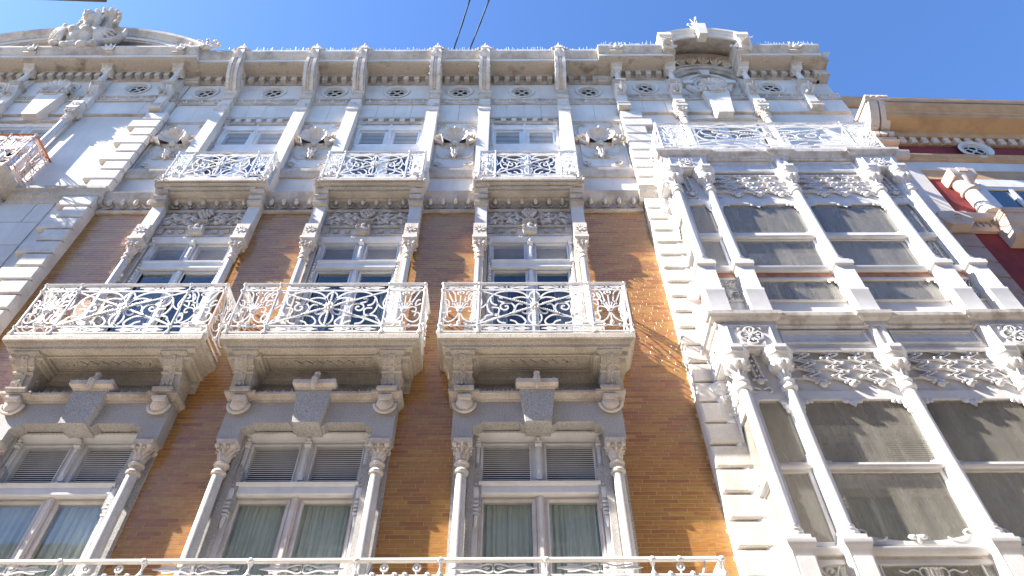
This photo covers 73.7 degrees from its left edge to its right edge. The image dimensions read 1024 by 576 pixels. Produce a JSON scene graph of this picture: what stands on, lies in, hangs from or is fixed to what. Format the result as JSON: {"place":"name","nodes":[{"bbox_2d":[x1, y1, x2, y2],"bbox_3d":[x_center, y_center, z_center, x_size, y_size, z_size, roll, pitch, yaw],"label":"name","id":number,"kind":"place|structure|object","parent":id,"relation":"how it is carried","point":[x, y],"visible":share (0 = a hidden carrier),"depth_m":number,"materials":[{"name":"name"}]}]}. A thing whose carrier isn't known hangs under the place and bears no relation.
{"place":"outdoors","nodes":[
{"label":"outdoors","id":0,"kind":"place"},
{"bbox_2d":[0,0,1023,99],"label":"sky","id":1,"kind":"structure","parent":0,"point":[940,49],"materials":[{"name":"blue"}]},
{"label":"street","id":2,"kind":"structure","parent":0,"visible":0},
{"bbox_2d":[55,0,106,1],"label":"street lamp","id":3,"kind":"object","parent":2,"relation":"on","point":[85,0],"visible":1,"depth_m":9.53,"materials":[{"name":"metal"}]},
{"bbox_2d":[0,7,1023,575],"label":"apartment building","id":4,"kind":"structure","parent":2,"relation":"on","point":[698,299],"depth_m":9.46,"materials":[{"name":"white paint"}]},
{"bbox_2d":[0,123,55,165],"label":"window","id":5,"kind":"structure","parent":4,"relation":"in","point":[41,129],"depth_m":14.78,"materials":[{"name":"white paint"}]},
{"bbox_2d":[0,433,137,575],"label":"window","id":6,"kind":"structure","parent":4,"relation":"in","point":[56,487],"depth_m":8.17,"materials":[{"name":"grey glass"}]},
{"bbox_2d":[98,237,230,331],"bbox_3d":[-5.514,0.394,11.031,1.480,3.028,0.809,0,-49,0],"label":"window","id":7,"kind":"structure","parent":4,"relation":"in","point":[167,260],"depth_m":11.41,"materials":[{"name":"white paint"}]},
{"bbox_2d":[195,124,285,177],"bbox_3d":[-5.556,-2.352,14.151,1.494,2.900,0.809,0,-49,0],"label":"window","id":8,"kind":"structure","parent":4,"relation":"in","point":[232,138],"depth_m":14.71,"materials":[{"name":"white paint"}]},
{"bbox_2d":[203,432,370,574],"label":"window","id":9,"kind":"structure","parent":4,"relation":"in","point":[295,494],"depth_m":8.14,"materials":[{"name":"grey glass"}]},
{"bbox_2d":[291,236,402,330],"bbox_3d":[-2.596,0.383,11.037,1.480,3.028,0.809,0,-49,0],"label":"window","id":10,"kind":"structure","parent":4,"relation":"in","point":[338,259],"depth_m":11.50,"materials":[{"name":"white paint"}]},
{"bbox_2d":[343,124,423,176],"bbox_3d":[-2.638,-2.362,14.157,1.495,2.900,0.809,0,-49,0],"label":"window","id":11,"kind":"structure","parent":4,"relation":"in","point":[390,137],"depth_m":14.73,"materials":[{"name":"white paint"}]},
{"bbox_2d":[453,0,469,49],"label":"overhead cable","id":12,"kind":"object","parent":4,"relation":"attached to","point":[461,24],"visible":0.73,"depth_m":15.71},
{"bbox_2d":[469,0,489,49],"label":"overhead cable","id":13,"kind":"object","parent":4,"relation":"attached to","point":[479,24],"visible":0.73,"depth_m":15.75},
{"bbox_2d":[489,123,561,176],"bbox_3d":[0.279,-2.373,14.164,1.494,2.900,0.809,0,-49,0],"label":"window","id":14,"kind":"structure","parent":4,"relation":"in","point":[524,137],"depth_m":14.79,"materials":[{"name":"white paint"}]},
{"bbox_2d":[485,235,580,332],"bbox_3d":[0.321,0.372,11.044,1.480,3.028,0.809,0,-49,0],"label":"window","id":15,"kind":"structure","parent":4,"relation":"in","point":[531,258],"depth_m":11.47,"materials":[{"name":"white paint"}]},
{"bbox_2d":[471,431,615,573],"bbox_3d":[0.338,3.139,7.892,1.611,3.100,0.818,0,-49,0],"label":"window","id":16,"kind":"structure","parent":4,"relation":"in","point":[540,494],"depth_m":8.15,"materials":[{"name":"grey glass"}]},
{"bbox_2d":[691,121,767,147],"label":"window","id":17,"kind":"structure","parent":4,"relation":"in","point":[700,134],"depth_m":14.63,"materials":[{"name":"white paint"}]},
{"bbox_2d":[734,230,842,299],"bbox_3d":[4.596,0.281,10.988,1.480,3.028,0.809,0,-49,0],"label":"window","id":18,"kind":"structure","parent":4,"relation":"in","point":[762,253],"depth_m":11.53,"materials":[{"name":"grey glass"}]},
{"bbox_2d":[652,147,1023,575],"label":"bay window","id":19,"kind":"structure","parent":4,"relation":"in","point":[961,345],"depth_m":8.94,"materials":[{"name":"white paint"}]},
{"bbox_2d":[811,425,995,575],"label":"window","id":20,"kind":"structure","parent":4,"relation":"in","point":[894,506],"depth_m":8.11,"materials":[{"name":"grey glass"}]},
{"bbox_2d":[840,95,1023,306],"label":"red building","id":21,"kind":"structure","parent":2,"relation":"on","point":[962,160],"depth_m":13.76,"materials":[{"name":"paint"}]},
{"bbox_2d":[974,179,1023,208],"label":"window","id":22,"kind":"structure","parent":21,"relation":"in","point":[1001,193],"depth_m":13.02,"materials":[{"name":"white paint"}]}
]}

